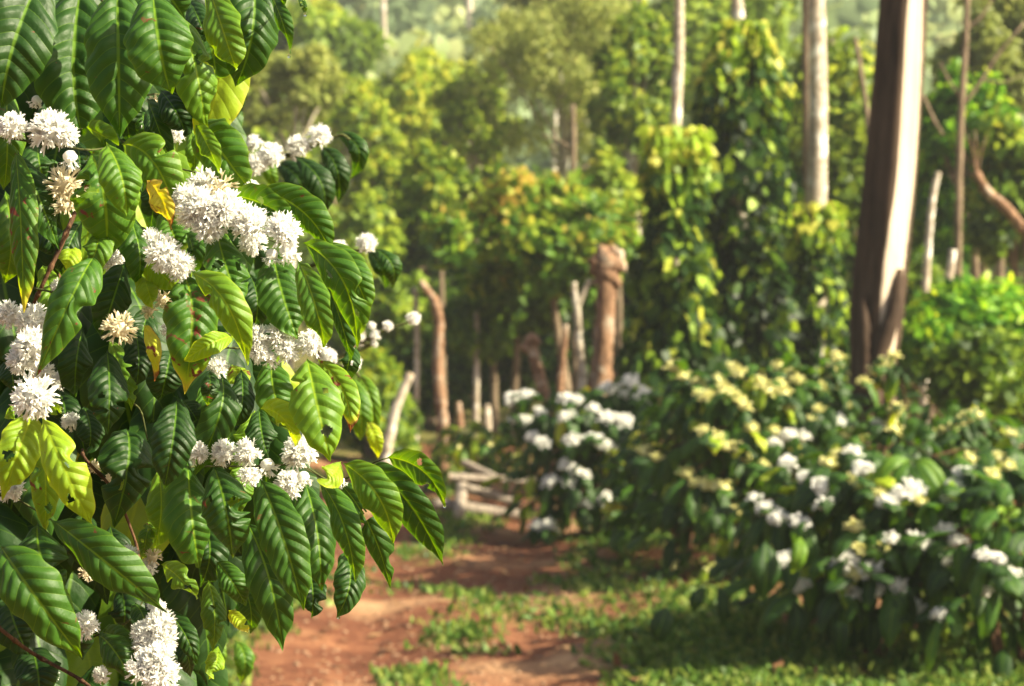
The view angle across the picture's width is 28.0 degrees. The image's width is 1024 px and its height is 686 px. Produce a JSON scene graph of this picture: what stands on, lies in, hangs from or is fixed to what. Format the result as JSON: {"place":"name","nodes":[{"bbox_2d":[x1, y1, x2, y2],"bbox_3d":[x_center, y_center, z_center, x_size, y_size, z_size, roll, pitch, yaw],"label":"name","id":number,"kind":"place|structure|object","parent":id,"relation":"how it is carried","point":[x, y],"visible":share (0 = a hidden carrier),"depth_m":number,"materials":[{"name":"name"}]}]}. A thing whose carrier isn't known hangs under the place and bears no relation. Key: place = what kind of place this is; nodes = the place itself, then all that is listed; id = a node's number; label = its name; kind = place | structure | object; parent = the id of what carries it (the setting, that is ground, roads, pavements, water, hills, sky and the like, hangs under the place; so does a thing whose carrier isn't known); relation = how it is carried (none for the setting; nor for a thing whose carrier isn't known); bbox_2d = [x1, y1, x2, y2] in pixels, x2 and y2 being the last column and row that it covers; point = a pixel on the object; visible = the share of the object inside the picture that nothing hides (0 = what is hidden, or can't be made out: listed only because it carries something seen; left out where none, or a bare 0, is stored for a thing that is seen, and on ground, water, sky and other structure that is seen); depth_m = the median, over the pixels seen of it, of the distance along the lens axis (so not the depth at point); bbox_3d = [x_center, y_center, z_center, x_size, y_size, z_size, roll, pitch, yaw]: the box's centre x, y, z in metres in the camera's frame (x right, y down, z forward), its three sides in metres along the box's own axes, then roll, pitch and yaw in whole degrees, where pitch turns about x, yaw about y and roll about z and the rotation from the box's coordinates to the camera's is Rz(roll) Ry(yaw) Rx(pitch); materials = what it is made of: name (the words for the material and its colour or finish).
{"place":"outdoors","nodes":[
{"label":"outdoors","id":0,"kind":"place"},
{"bbox_2d":[225,448,1023,685],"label":"grass","id":1,"kind":"structure","parent":0,"point":[717,656],"depth_m":8.65,"materials":[{"name":"green plant"}]},
{"bbox_2d":[226,0,1023,685],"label":"ground","id":2,"kind":"structure","parent":0,"point":[356,644],"depth_m":9.91,"materials":[{"name":"soil"}]},
{"bbox_2d":[0,0,445,685],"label":"coffee bush","id":3,"kind":"object","parent":2,"relation":"on","point":[168,516],"visible":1,"depth_m":1.83,"materials":[{"name":"green plant"}]},
{"bbox_2d":[241,44,310,185],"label":"leafy tree","id":4,"kind":"object","parent":2,"relation":"on","point":[265,136],"visible":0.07,"depth_m":32.37,"materials":[{"name":"green plant"}]},
{"bbox_2d":[243,41,349,368],"bbox_3d":[-3.084,-1.634,29.009,1.648,5.270,1.794,0,1,0],"label":"tall tree","id":5,"kind":"object","parent":2,"relation":"on","point":[307,83],"visible":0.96,"depth_m":28.68,"materials":[{"name":"green plant"}]},
{"bbox_2d":[258,158,346,330],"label":"leafy tree","id":6,"kind":"object","parent":2,"relation":"on","point":[305,256],"visible":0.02,"depth_m":41.20,"materials":[{"name":"green plant"}]},
{"bbox_2d":[222,123,421,684],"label":"coffee bush","id":7,"kind":"object","parent":2,"relation":"on","point":[328,182],"visible":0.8,"depth_m":2.80,"materials":[{"name":"green plant"}]},
{"bbox_2d":[273,0,395,361],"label":"round tree","id":8,"kind":"object","parent":2,"relation":"on","point":[353,44],"visible":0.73,"depth_m":47.40,"materials":[{"name":"green plant"}]},
{"bbox_2d":[297,69,398,215],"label":"leafy tree","id":9,"kind":"object","parent":2,"relation":"on","point":[377,90],"visible":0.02,"depth_m":35.98,"materials":[{"name":"green plant"}]},
{"bbox_2d":[310,83,408,192],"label":"tall tree","id":10,"kind":"object","parent":2,"relation":"on","point":[360,111],"visible":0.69,"depth_m":33.72,"materials":[{"name":"green plant"}]},
{"bbox_2d":[321,343,425,463],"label":"leafy tree","id":11,"kind":"object","parent":2,"relation":"on","point":[380,370],"visible":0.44,"depth_m":19.76,"materials":[{"name":"green plant"}]},
{"bbox_2d":[336,146,410,212],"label":"tall tree","id":12,"kind":"object","parent":2,"relation":"on","point":[385,164],"visible":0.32,"depth_m":26.74,"materials":[{"name":"green plant"}]},
{"bbox_2d":[314,181,436,356],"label":"leafy tree","id":13,"kind":"object","parent":2,"relation":"on","point":[394,305],"visible":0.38,"depth_m":23.80,"materials":[{"name":"green plant"}]},
{"bbox_2d":[381,0,387,80],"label":"bare tree","id":14,"kind":"object","parent":2,"relation":"on","point":[383,13],"visible":0.14,"depth_m":79.91,"materials":[{"name":"beige plant"}]},
{"bbox_2d":[381,372,413,464],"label":"pruned tree","id":15,"kind":"object","parent":2,"relation":"on","point":[391,426],"visible":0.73,"depth_m":14.57,"materials":[{"name":"beige plant"}]},
{"bbox_2d":[412,287,419,440],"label":"slim tree","id":16,"kind":"object","parent":2,"relation":"on","point":[416,349],"visible":0.56,"depth_m":21.48,"materials":[{"name":"brown plant"}]},
{"bbox_2d":[373,36,477,293],"bbox_3d":[-1.435,-2.257,36.937,2.517,6.642,2.797,0,1,-17],"label":"leafy tree","id":17,"kind":"object","parent":2,"relation":"on","point":[413,115],"visible":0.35,"depth_m":36.20,"materials":[{"name":"green plant"}]},
{"bbox_2d":[370,167,480,424],"bbox_3d":[-1.132,-0.580,27.016,1.890,3.644,2.049,0,1,0],"label":"dark tree","id":18,"kind":"object","parent":2,"relation":"on","point":[419,255],"visible":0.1,"depth_m":26.45,"materials":[{"name":"green plant"}]},
{"bbox_2d":[418,279,449,471],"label":"pruned tree","id":19,"kind":"object","parent":2,"relation":"on","point":[442,419],"visible":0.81,"depth_m":18.96,"materials":[{"name":"brown plant"}]},
{"bbox_2d":[388,137,484,398],"bbox_3d":[-0.856,-0.601,24.470,1.251,3.669,1.163,0,1,0],"label":"tall tree","id":20,"kind":"object","parent":2,"relation":"on","point":[432,180],"visible":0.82,"depth_m":24.28,"materials":[{"name":"green plant"}]},
{"bbox_2d":[226,496,668,685],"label":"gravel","id":21,"kind":"structure","parent":2,"relation":"on","point":[295,663],"depth_m":9.85,"materials":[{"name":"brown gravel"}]},
{"bbox_2d":[455,402,463,444],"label":"pruned tree","id":22,"kind":"object","parent":2,"relation":"on","point":[459,416],"visible":0.5,"depth_m":19.97,"materials":[{"name":"brown plant"}]},
{"bbox_2d":[453,471,467,519],"bbox_3d":[-0.358,1.072,14.453,0.092,0.274,0.933,0,1,0],"label":"log","id":23,"kind":"object","parent":2,"relation":"on","point":[460,503],"visible":0.77,"depth_m":14.23,"materials":[{"name":"brown wood"}]},
{"bbox_2d":[460,459,504,484],"bbox_3d":[-0.200,0.932,14.821,0.382,0.181,0.059,1,1,26],"label":"log","id":24,"kind":"object","parent":23,"relation":"on","point":[472,466],"visible":0.69,"depth_m":14.83,"materials":[{"name":"brown wood"}]},
{"bbox_2d":[376,286,550,424],"bbox_3d":[-0.685,0.210,26.032,2.584,1.959,2.269,0,1,0],"label":"dark tree","id":25,"kind":"object","parent":2,"relation":"on","point":[459,377],"visible":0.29,"depth_m":25.33,"materials":[{"name":"green plant"}]},
{"bbox_2d":[368,160,569,340],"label":"dark tree","id":26,"kind":"object","parent":2,"relation":"on","point":[448,281],"visible":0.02,"depth_m":40.95,"materials":[{"name":"green plant"}]},
{"bbox_2d":[465,0,473,52],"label":"bare tree","id":27,"kind":"object","parent":2,"relation":"on","point":[469,6],"visible":0.23,"depth_m":94.84,"materials":[{"name":"beige plant"}]},
{"bbox_2d":[422,421,523,492],"bbox_3d":[-0.306,0.968,16.973,0.890,0.639,0.992,-1,1,-29],"label":"coffee shrub","id":28,"kind":"object","parent":2,"relation":"on","point":[474,439],"visible":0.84,"depth_m":16.78,"materials":[{"name":"green plant"}]},
{"bbox_2d":[473,312,479,421],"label":"slim tree","id":29,"kind":"object","parent":2,"relation":"on","point":[476,387],"visible":0.62,"depth_m":21.98,"materials":[{"name":"brown plant"}]},
{"bbox_2d":[426,57,527,241],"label":"tall tree","id":30,"kind":"object","parent":2,"relation":"on","point":[466,128],"visible":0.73,"depth_m":32.67,"materials":[{"name":"green plant"}]},
{"bbox_2d":[433,498,520,521],"bbox_3d":[-0.236,1.179,14.485,0.652,0.176,0.095,0,1,-6],"label":"log","id":31,"kind":"object","parent":2,"relation":"on","point":[494,511],"visible":0.62,"depth_m":14.45,"materials":[{"name":"brown wood"}]},
{"bbox_2d":[467,484,520,507],"bbox_3d":[-0.134,1.087,14.600,0.397,0.172,0.080,0,1,0],"label":"log","id":32,"kind":"object","parent":31,"relation":"on","point":[479,492],"visible":0.73,"depth_m":14.57,"materials":[{"name":"brown wood"}]},
{"bbox_2d":[448,473,535,484],"bbox_3d":[-0.139,0.962,14.485,0.638,0.107,0.065,0,1,-16],"label":"log","id":33,"kind":"object","parent":32,"relation":"on","point":[464,477],"visible":0.75,"depth_m":14.43,"materials":[{"name":"brown wood"}]},
{"bbox_2d":[483,404,491,431],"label":"pruned tree","id":34,"kind":"object","parent":2,"relation":"on","point":[487,421],"visible":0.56,"depth_m":20.97,"materials":[{"name":"beige plant"}]},
{"bbox_2d":[490,354,498,441],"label":"slim tree","id":35,"kind":"object","parent":2,"relation":"on","point":[494,394],"visible":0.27,"depth_m":22.97,"materials":[{"name":"brown plant"}]},
{"bbox_2d":[431,263,616,441],"bbox_3d":[0.122,0.131,22.499,2.038,2.216,1.465,0,1,0],"label":"shade tree","id":36,"kind":"object","parent":2,"relation":"on","point":[503,324],"visible":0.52,"depth_m":22.07,"materials":[{"name":"green plant"}]},
{"bbox_2d":[415,161,643,393],"bbox_3d":[0.174,-0.325,21.070,2.357,3.065,1.741,0,1,0],"label":"shade tree","id":37,"kind":"object","parent":2,"relation":"on","point":[550,233],"visible":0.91,"depth_m":20.69,"materials":[{"name":"green plant"}]},
{"bbox_2d":[520,332,555,473],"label":"pruned tree","id":38,"kind":"object","parent":2,"relation":"on","point":[529,344],"visible":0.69,"depth_m":16.96,"materials":[{"name":"brown plant"}]},
{"bbox_2d":[476,0,634,334],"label":"feathery tree","id":39,"kind":"object","parent":2,"relation":"on","point":[523,4],"visible":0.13,"depth_m":43.72,"materials":[{"name":"green plant"}]},
{"bbox_2d":[556,324,568,461],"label":"pruned tree","id":40,"kind":"object","parent":2,"relation":"on","point":[560,379],"visible":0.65,"depth_m":18.47,"materials":[{"name":"brown plant"}]},
{"bbox_2d":[455,0,670,177],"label":"feathery tree","id":41,"kind":"object","parent":2,"relation":"on","point":[545,51],"visible":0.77,"depth_m":30.45,"materials":[{"name":"green plant"}]},
{"bbox_2d":[481,373,656,545],"bbox_3d":[0.468,0.766,13.314,1.350,1.158,1.425,0,1,0],"label":"coffee shrub","id":42,"kind":"object","parent":2,"relation":"on","point":[573,429],"visible":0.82,"depth_m":12.97,"materials":[{"name":"green plant"}]},
{"bbox_2d":[542,104,596,393],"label":"slim tree","id":43,"kind":"object","parent":2,"relation":"on","point":[574,364],"visible":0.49,"depth_m":23.58,"materials":[{"name":"brown plant"}]},
{"bbox_2d":[571,279,590,460],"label":"pruned tree","id":44,"kind":"object","parent":2,"relation":"on","point":[577,301],"visible":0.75,"depth_m":17.18,"materials":[{"name":"beige plant"}]},
{"bbox_2d":[579,559,590,566],"bbox_3d":[0.422,1.284,11.901,0.070,0.063,0.070,0,1,0],"label":"soil clod","id":45,"kind":"object","parent":2,"relation":"on","point":[585,562],"visible":0.68,"depth_m":11.87,"materials":[{"name":"brown soil"}]},
{"bbox_2d":[520,254,689,391],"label":"dark tree","id":46,"kind":"object","parent":2,"relation":"on","point":[547,350],"visible":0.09,"depth_m":24.31,"materials":[{"name":"green plant"}]},
{"bbox_2d":[596,548,617,562],"bbox_3d":[0.555,1.255,12.005,0.130,0.123,0.132,0,1,0],"label":"soil clod","id":47,"kind":"object","parent":2,"relation":"on","point":[606,553],"visible":0.68,"depth_m":11.97,"materials":[{"name":"brown soil"}]},
{"bbox_2d":[588,244,626,472],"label":"pruned tree","id":48,"kind":"object","parent":2,"relation":"on","point":[607,266],"visible":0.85,"depth_m":17.53,"materials":[{"name":"brown plant"}]},
{"bbox_2d":[579,129,644,238],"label":"leafy tree","id":49,"kind":"object","parent":2,"relation":"on","point":[599,145],"visible":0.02,"depth_m":29.80,"materials":[{"name":"green plant"}]},
{"bbox_2d":[577,146,648,387],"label":"tall tree","id":50,"kind":"object","parent":2,"relation":"on","point":[614,180],"visible":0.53,"depth_m":23.24,"materials":[{"name":"green plant"}]},
{"bbox_2d":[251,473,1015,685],"bbox_3d":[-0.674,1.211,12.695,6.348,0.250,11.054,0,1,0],"label":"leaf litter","id":51,"kind":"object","parent":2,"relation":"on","point":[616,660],"visible":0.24,"depth_m":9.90,"materials":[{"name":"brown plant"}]},
{"bbox_2d":[582,0,691,234],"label":"tall tree","id":52,"kind":"object","parent":2,"relation":"on","point":[636,54],"visible":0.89,"depth_m":26.73,"materials":[{"name":"green plant"}]},
{"bbox_2d":[597,392,692,518],"bbox_3d":[1.107,0.773,13.176,1.346,0.930,1.183,0,1,0],"label":"coffee shrub","id":53,"kind":"object","parent":2,"relation":"on","point":[638,402],"visible":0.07,"depth_m":12.98,"materials":[{"name":"green plant"}]},
{"bbox_2d":[285,0,1023,214],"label":"hillside forest","id":54,"kind":"object","parent":2,"relation":"on","point":[438,24],"visible":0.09,"depth_m":81.61,"materials":[{"name":"green plant"}]},
{"bbox_2d":[593,390,746,551],"bbox_3d":[1.016,0.773,11.901,1.088,0.996,1.232,0,1,0],"label":"coffee shrub","id":55,"kind":"object","parent":2,"relation":"on","point":[614,536],"visible":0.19,"depth_m":11.91,"materials":[{"name":"green plant"}]},
{"bbox_2d":[606,0,739,400],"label":"vine covered tree","id":56,"kind":"object","parent":2,"relation":"on","point":[670,309],"visible":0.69,"depth_m":14.82,"materials":[{"name":"green plant"}]},
{"bbox_2d":[599,0,801,236],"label":"leafy tree","id":57,"kind":"object","parent":2,"relation":"on","point":[701,17],"visible":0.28,"depth_m":34.57,"materials":[{"name":"green plant"}]},
{"bbox_2d":[644,205,785,329],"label":"dark tree","id":58,"kind":"object","parent":2,"relation":"on","point":[754,237],"visible":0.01,"depth_m":39.45,"materials":[{"name":"green plant"}]},
{"bbox_2d":[607,350,878,583],"bbox_3d":[1.301,0.641,10.908,1.583,1.214,1.485,0,1,0],"label":"coffee shrub","id":59,"kind":"object","parent":2,"relation":"on","point":[775,413],"visible":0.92,"depth_m":10.54,"materials":[{"name":"green plant"}]},
{"bbox_2d":[681,0,808,377],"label":"vine covered tree","id":60,"kind":"object","parent":2,"relation":"on","point":[750,145],"visible":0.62,"depth_m":15.95,"materials":[{"name":"green plant"}]},
{"bbox_2d":[802,0,808,202],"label":"slim tree","id":61,"kind":"object","parent":2,"relation":"on","point":[805,83],"visible":0.22,"depth_m":17.27,"materials":[{"name":"grey plant"}]},
{"bbox_2d":[774,0,854,388],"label":"vine covered tree","id":62,"kind":"object","parent":2,"relation":"on","point":[817,243],"visible":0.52,"depth_m":16.50,"materials":[{"name":"green plant"}]},
{"bbox_2d":[754,26,874,259],"bbox_3d":[3.757,-1.269,24.023,1.826,4.784,1.851,0,1,18],"label":"leafy tree","id":63,"kind":"object","parent":2,"relation":"on","point":[846,140],"visible":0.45,"depth_m":23.36,"materials":[{"name":"green plant"}]},
{"bbox_2d":[779,226,856,379],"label":"dark tree","id":64,"kind":"object","parent":2,"relation":"on","point":[848,260],"visible":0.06,"depth_m":21.75,"materials":[{"name":"green plant"}]},
{"bbox_2d":[747,384,921,492],"bbox_3d":[2.103,0.731,12.991,1.454,0.960,1.220,0,1,-23],"label":"coffee shrub","id":65,"kind":"object","parent":2,"relation":"on","point":[852,407],"visible":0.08,"depth_m":12.46,"materials":[{"name":"green plant"}]},
{"bbox_2d":[649,427,1023,660],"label":"coffee shrub","id":66,"kind":"object","parent":2,"relation":"on","point":[836,553],"visible":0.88,"depth_m":8.02,"materials":[{"name":"green plant"}]},
{"bbox_2d":[827,37,856,243],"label":"slim tree","id":67,"kind":"object","parent":2,"relation":"on","point":[829,38],"visible":0.02,"depth_m":24.97,"materials":[{"name":"grey plant"}]},
{"bbox_2d":[853,37,868,138],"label":"slim tree","id":68,"kind":"object","parent":2,"relation":"on","point":[862,81],"visible":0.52,"depth_m":22.98,"materials":[{"name":"brown plant"}]},
{"bbox_2d":[849,0,927,453],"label":"leaning tree","id":69,"kind":"object","parent":2,"relation":"on","point":[880,271],"visible":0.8,"depth_m":12.48,"materials":[{"name":"brown plant"}]},
{"bbox_2d":[782,208,1023,293],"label":"dark tree","id":70,"kind":"object","parent":2,"relation":"on","point":[1007,272],"depth_m":40.02,"materials":[{"name":"green plant"}]},
{"bbox_2d":[897,250,944,419],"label":"leafy tree","id":71,"kind":"object","parent":2,"relation":"on","point":[914,281],"visible":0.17,"depth_m":18.83,"materials":[{"name":"green plant"}]},
{"bbox_2d":[919,172,940,422],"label":"slim tree","id":72,"kind":"object","parent":2,"relation":"on","point":[926,270],"visible":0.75,"depth_m":17.98,"materials":[{"name":"beige plant"}]},
{"bbox_2d":[859,349,1023,505],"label":"coffee shrub","id":73,"kind":"object","parent":2,"relation":"on","point":[970,425],"visible":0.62,"depth_m":10.38,"materials":[{"name":"green plant"}]},
{"bbox_2d":[909,118,978,427],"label":"leafy tree","id":74,"kind":"object","parent":2,"relation":"on","point":[943,232],"visible":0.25,"depth_m":21.33,"materials":[{"name":"green plant"}]},
{"bbox_2d":[875,468,1023,678],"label":"coffee shrub","id":75,"kind":"object","parent":2,"relation":"on","point":[986,572],"visible":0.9,"depth_m":7.63,"materials":[{"name":"green plant"}]},
{"bbox_2d":[944,249,956,281],"bbox_3d":[3.966,0.149,18.612,0.122,1.996,0.096,0,1,0],"label":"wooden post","id":76,"kind":"object","parent":2,"relation":"on","point":[950,270],"visible":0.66,"depth_m":18.57,"materials":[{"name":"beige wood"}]},
{"bbox_2d":[898,270,1023,370],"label":"lush shrub","id":77,"kind":"object","parent":2,"relation":"on","point":[946,308],"visible":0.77,"depth_m":14.76,"materials":[{"name":"green plant"}]},
{"bbox_2d":[914,323,1023,435],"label":"lush shrub","id":78,"kind":"object","parent":2,"relation":"on","point":[969,366],"visible":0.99,"depth_m":13.70,"materials":[{"name":"green plant"}]},
{"bbox_2d":[918,56,1023,434],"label":"tall tree","id":79,"kind":"object","parent":2,"relation":"on","point":[937,148],"visible":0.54,"depth_m":20.87,"materials":[{"name":"green plant"}]},
{"bbox_2d":[922,0,1023,278],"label":"slim tree","id":80,"kind":"object","parent":2,"relation":"on","point":[963,101],"visible":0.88,"depth_m":18.98,"materials":[{"name":"brown plant"}]},
{"bbox_2d":[925,0,1023,282],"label":"leafy tree","id":81,"kind":"object","parent":2,"relation":"on","point":[991,32],"visible":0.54,"depth_m":25.50,"materials":[{"name":"green plant"}]},
{"bbox_2d":[979,257,987,283],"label":"slim tree","id":82,"kind":"object","parent":2,"relation":"on","point":[981,267],"visible":0.03,"depth_m":23.96,"materials":[{"name":"grey plant"}]},
{"bbox_2d":[952,100,1023,446],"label":"leafy tree","id":83,"kind":"object","parent":2,"relation":"on","point":[991,235],"visible":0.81,"depth_m":19.81,"materials":[{"name":"green plant"}]},
{"bbox_2d":[967,131,1023,247],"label":"pruned tree","id":84,"kind":"object","parent":2,"relation":"on","point":[1008,211],"visible":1,"depth_m":15.47,"materials":[{"name":"brown plant"}]}
]}

